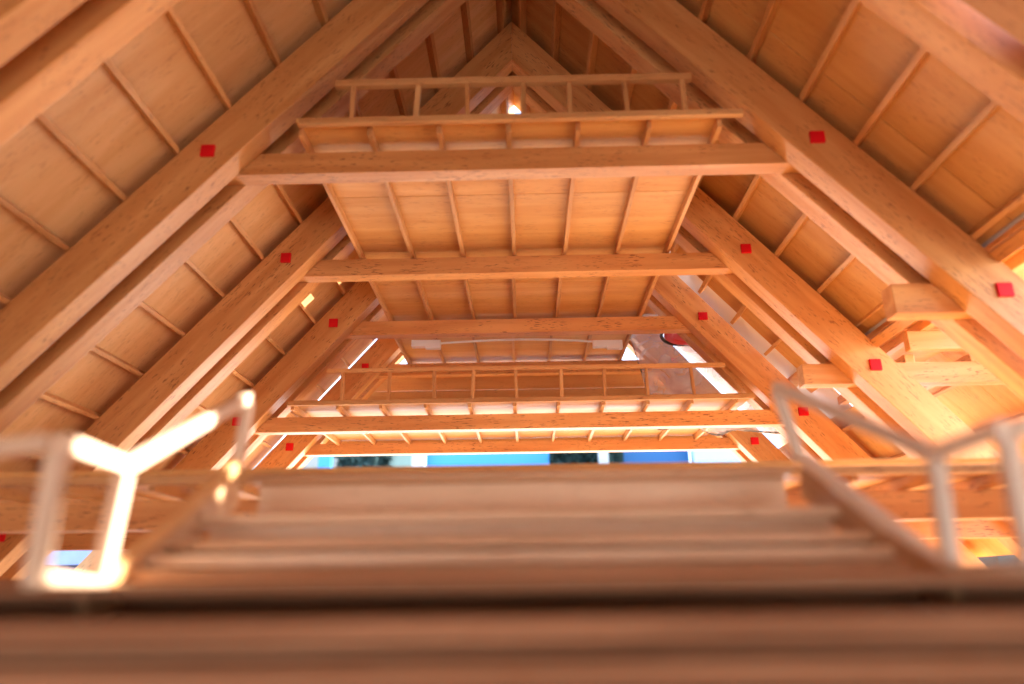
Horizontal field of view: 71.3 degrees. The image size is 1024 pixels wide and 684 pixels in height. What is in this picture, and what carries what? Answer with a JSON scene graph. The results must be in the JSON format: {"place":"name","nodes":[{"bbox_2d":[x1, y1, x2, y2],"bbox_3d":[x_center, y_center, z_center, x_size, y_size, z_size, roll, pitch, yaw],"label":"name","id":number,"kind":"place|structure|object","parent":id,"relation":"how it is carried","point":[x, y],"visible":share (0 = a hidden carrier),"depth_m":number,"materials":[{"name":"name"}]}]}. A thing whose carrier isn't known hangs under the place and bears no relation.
{"place":"outdoors","nodes":[
{"label":"outdoors","id":0,"kind":"place"},
{"bbox_2d":[273,106,852,461],"label":"sky","id":1,"kind":"structure","parent":0,"point":[628,355],"materials":[{"name":"white"}]},
{"label":"ground","id":2,"kind":"structure","parent":0,"visible":0},
{"bbox_2d":[50,550,92,573],"bbox_3d":[-0.431,0.237,0.594,0.230,0.116,0.120,-1,-19,1],"label":"navy box","id":3,"kind":"object","parent":2,"relation":"on","point":[67,562],"visible":0.02,"depth_m":0.55,"materials":[{"name":"blue"}]},
{"bbox_2d":[253,448,337,468],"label":"pale wall","id":4,"kind":"structure","parent":2,"relation":"on","point":[312,462],"depth_m":4.43,"materials":[{"name":"white paint"}]},
{"bbox_2d":[318,457,332,467],"bbox_3d":[-1.028,0.942,3.852,0.071,0.945,0.050,-1,-19,1],"label":"blue post","id":5,"kind":"object","parent":2,"relation":"on","point":[325,462],"depth_m":3.92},
{"bbox_2d":[334,456,392,466],"bbox_3d":[-0.841,0.931,3.983,0.343,1.157,0.215,-1,-19,1],"label":"hedge","id":6,"kind":"object","parent":2,"relation":"on","point":[363,461],"visible":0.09,"depth_m":4.01,"materials":[{"name":"plant"}]},
{"bbox_2d":[387,455,411,466],"bbox_3d":[-0.637,0.984,3.987,0.189,0.945,0.050,-1,-19,1],"label":"green sheet","id":7,"kind":"object","parent":2,"relation":"on","point":[402,460],"depth_m":4.07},
{"bbox_2d":[412,455,425,465],"bbox_3d":[-0.510,0.933,3.844,0.071,0.945,0.050,-1,-19,1],"label":"white post","id":8,"kind":"object","parent":2,"relation":"on","point":[418,460],"depth_m":3.92,"materials":[{"name":"white"}]},
{"bbox_2d":[426,453,548,465],"bbox_3d":[-0.133,0.967,3.955,0.693,0.945,0.100,-1,-19,1],"label":"blue tarp","id":9,"kind":"object","parent":2,"relation":"on","point":[487,459],"depth_m":4.01,"materials":[{"name":"blue plastic"}]},
{"bbox_2d":[549,452,623,463],"bbox_3d":[0.403,0.919,3.981,0.491,1.140,0.212,-1,-19,1],"label":"hedge","id":10,"kind":"object","parent":2,"relation":"on","point":[578,458],"visible":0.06,"depth_m":4.01,"materials":[{"name":"plant"}]},
{"bbox_2d":[598,452,608,462],"bbox_3d":[0.504,0.914,3.827,0.052,0.945,0.050,-1,-19,1],"label":"white post","id":11,"kind":"object","parent":2,"relation":"on","point":[602,457],"depth_m":3.90,"materials":[{"name":"white"}]},
{"bbox_2d":[620,451,689,462],"bbox_3d":[0.805,0.990,4.054,0.445,0.945,0.100,-1,-19,1],"label":"blue tarp","id":12,"kind":"object","parent":2,"relation":"on","point":[657,456],"depth_m":4.11,"materials":[{"name":"blue plastic"}]},
{"bbox_2d":[690,427,779,461],"bbox_3d":[1.749,0.936,3.934,1.448,0.945,0.080,-1,-19,1],"label":"pale panel","id":13,"kind":"object","parent":2,"relation":"on","point":[712,456],"depth_m":4.01,"materials":[{"name":"white"}]},
{"bbox_2d":[977,555,1017,561],"bbox_3d":[0.407,0.196,0.516,0.130,0.110,0.060,-1,-19,1],"label":"black box","id":14,"kind":"object","parent":2,"relation":"on","point":[995,558],"depth_m":0.50,"materials":[{"name":"rubber"}]},
{"bbox_3d":[0.006,0.155,0.174,0.640,0.006,1.010,-1,-19,1],"label":"base board","id":15,"kind":"object","parent":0,"visible":0},
{"bbox_2d":[0,22,1017,578],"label":"roof truss","id":16,"kind":"object","parent":15,"relation":"on","point":[256,306],"visible":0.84,"depth_m":0.38,"materials":[{"name":"brown wood"}]},
{"bbox_2d":[296,108,722,258],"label":"floor deck","id":17,"kind":"structure","parent":16,"relation":"on","point":[523,217],"depth_m":0.35,"materials":[{"name":"brown wood"}]},
{"bbox_2d":[298,72,743,127],"bbox_3d":[0.003,-0.099,0.291,0.179,0.021,0.003,-1,-19,1],"label":"railing","id":18,"kind":"object","parent":17,"relation":"on","point":[468,83],"visible":1,"depth_m":0.29,"materials":[{"name":"brown wood"}]},
{"bbox_2d":[514,93,805,367],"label":"roof panel","id":19,"kind":"structure","parent":16,"relation":"attached to","point":[760,327],"depth_m":0.46,"materials":[{"name":"brown wood"}]},
{"bbox_2d":[788,186,1023,455],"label":"aisle deck","id":20,"kind":"structure","parent":16,"relation":"attached to","point":[971,407],"depth_m":0.40,"materials":[{"name":"brown wood"}]},
{"bbox_2d":[806,213,1023,392],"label":"eave purlin","id":21,"kind":"object","parent":16,"relation":"attached to","point":[1008,246],"visible":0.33,"depth_m":0.27,"materials":[{"name":"brown wood"}]},
{"bbox_2d":[830,406,1013,556],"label":"roof panel","id":22,"kind":"structure","parent":16,"relation":"attached to","point":[872,447],"depth_m":0.43,"materials":[{"name":"brown wood"}]},
{"bbox_2d":[0,0,1023,533],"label":"roof truss","id":23,"kind":"object","parent":15,"relation":"on","point":[70,308],"visible":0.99,"depth_m":0.29,"materials":[{"name":"brown wood"}]},
{"bbox_2d":[0,0,511,471],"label":"roof panel","id":24,"kind":"structure","parent":23,"relation":"attached to","point":[79,398],"depth_m":0.37,"materials":[{"name":"brown wood"}]},
{"bbox_2d":[0,457,1003,502],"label":"floor deck","id":25,"kind":"structure","parent":23,"relation":"attached to","point":[894,482],"depth_m":0.23,"materials":[{"name":"brown wood"}]},
{"bbox_2d":[0,463,999,487],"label":"railing","id":26,"kind":"object","parent":25,"relation":"attached to","point":[246,479],"visible":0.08,"depth_m":0.23,"materials":[{"name":"brown wood"}]},
{"bbox_2d":[511,0,887,333],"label":"roof panel","id":27,"kind":"structure","parent":23,"relation":"attached to","point":[842,280],"depth_m":0.38,"materials":[{"name":"brown wood"}]},
{"bbox_2d":[0,609,1023,683],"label":"porch front","id":28,"kind":"object","parent":15,"relation":"on","point":[976,646],"visible":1,"depth_m":0.07,"materials":[{"name":"brown wood"}]},
{"bbox_2d":[0,573,1023,662],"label":"landing","id":29,"kind":"object","parent":15,"relation":"on","point":[567,602],"visible":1,"depth_m":0.10,"materials":[{"name":"brown wood"}]},
{"bbox_2d":[76,467,962,619],"bbox_3d":[0.001,0.035,0.132,0.120,0.029,0.070,-1,-19,1],"label":"stair","id":30,"kind":"object","parent":29,"relation":"on","point":[645,523],"visible":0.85,"depth_m":0.13,"materials":[{"name":"beige wood"}]},
{"bbox_2d":[0,392,254,587],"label":"handrail","id":31,"kind":"object","parent":30,"relation":"attached to","point":[108,568],"visible":1,"depth_m":0.10,"materials":[{"name":"white metal"}]},
{"bbox_2d":[771,381,1023,573],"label":"handrail","id":32,"kind":"object","parent":29,"relation":"on","point":[1004,436],"visible":1,"depth_m":0.10,"materials":[{"name":"white metal"}]},
{"bbox_2d":[0,0,1023,145],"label":"roof truss","id":33,"kind":"object","parent":15,"relation":"on","point":[52,52],"depth_m":0.21,"materials":[{"name":"brown wood"}]},
{"bbox_2d":[0,0,351,309],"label":"roof panel","id":34,"kind":"structure","parent":33,"relation":"attached to","point":[81,159],"depth_m":0.27,"materials":[{"name":"brown wood"}]},
{"bbox_2d":[676,0,1023,244],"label":"roof panel","id":35,"kind":"structure","parent":33,"relation":"attached to","point":[947,142],"depth_m":0.27,"materials":[{"name":"brown wood"}]},
{"bbox_2d":[0,579,1023,597],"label":"sill beam","id":36,"kind":"structure","parent":15,"relation":"on","point":[10,582],"depth_m":0.19,"materials":[{"name":"brown wood"}]},
{"bbox_2d":[255,316,788,468],"bbox_3d":[0.007,0.069,0.572,0.716,0.415,0.031,-1,-19,1],"label":"roof truss","id":37,"kind":"object","parent":15,"relation":"on","point":[294,451],"visible":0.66,"depth_m":0.57,"materials":[{"name":"brown wood"}]},
{"bbox_2d":[395,334,631,363],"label":"floor deck","id":38,"kind":"structure","parent":37,"relation":"attached to","point":[508,351],"depth_m":0.57,"materials":[{"name":"brown wood"}]},
{"bbox_2d":[411,338,622,349],"bbox_3d":[0.003,0.002,0.512,0.151,0.010,0.005,-1,-19,1],"label":"light tube","id":39,"kind":"object","parent":38,"relation":"attached to","point":[596,344],"visible":1,"depth_m":0.51,"materials":[{"name":"white plastic"}]},
{"bbox_2d":[289,393,751,445],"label":"floor deck","id":40,"kind":"structure","parent":37,"relation":"attached to","point":[521,408],"depth_m":0.48,"materials":[{"name":"brown wood"}]},
{"bbox_2d":[286,362,754,405],"bbox_3d":[0.005,0.027,0.454,0.295,0.024,0.003,-1,-19,1],"label":"railing","id":41,"kind":"object","parent":40,"relation":"attached to","point":[473,369],"visible":1,"depth_m":0.45,"materials":[{"name":"brown wood"}]},
{"bbox_2d":[326,374,716,443],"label":"gable wall","id":42,"kind":"structure","parent":37,"relation":"attached to","point":[528,386],"depth_m":0.60,"materials":[{"name":"brown wood"}]},
{"bbox_2d":[643,305,657,316],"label":"roof panel","id":43,"kind":"structure","parent":37,"relation":"attached to","point":[648,311],"depth_m":0.58,"materials":[{"name":"brown wood"}]},
{"bbox_2d":[70,275,981,576],"bbox_3d":[0.004,0.036,0.477,0.716,0.415,0.031,-1,-19,1],"label":"roof truss","id":44,"kind":"object","parent":15,"relation":"on","point":[356,313],"visible":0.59,"depth_m":0.47,"materials":[{"name":"brown wood"}]},
{"bbox_2d":[244,314,387,468],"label":"roof panel","id":45,"kind":"structure","parent":44,"relation":"attached to","point":[266,445],"depth_m":0.57,"materials":[{"name":"brown wood"}]},
{"bbox_2d":[138,92,513,469],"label":"roof panel","id":46,"kind":"structure","parent":44,"relation":"attached to","point":[278,343],"depth_m":0.47,"materials":[{"name":"brown wood"}]},
{"bbox_2d":[369,276,658,320],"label":"floor deck","id":47,"kind":"structure","parent":44,"relation":"on","point":[523,298],"depth_m":0.47,"materials":[{"name":"brown wood"}]},
{"bbox_2d":[660,333,688,346],"bbox_3d":[0.132,-0.007,0.529,0.043,0.008,0.043,-1,-19,1],"label":"hanging reel","id":48,"kind":"object","parent":44,"relation":"attached to","point":[674,339],"visible":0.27,"depth_m":0.54,"materials":[{"name":"red plastic"}]},
{"bbox_2d":[778,443,792,459],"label":"roof panel","id":49,"kind":"structure","parent":44,"relation":"attached to","point":[785,450],"depth_m":0.55,"materials":[{"name":"brown wood"}]},
{"bbox_2d":[631,251,851,446],"bbox_3d":[0.175,-0.009,0.537,0.248,0.224,0.134,-1,-19,1],"label":"plastic film","id":50,"kind":"object","parent":49,"relation":"on","point":[752,336],"visible":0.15,"depth_m":0.50,"materials":[{"name":"plastic"}]}
]}

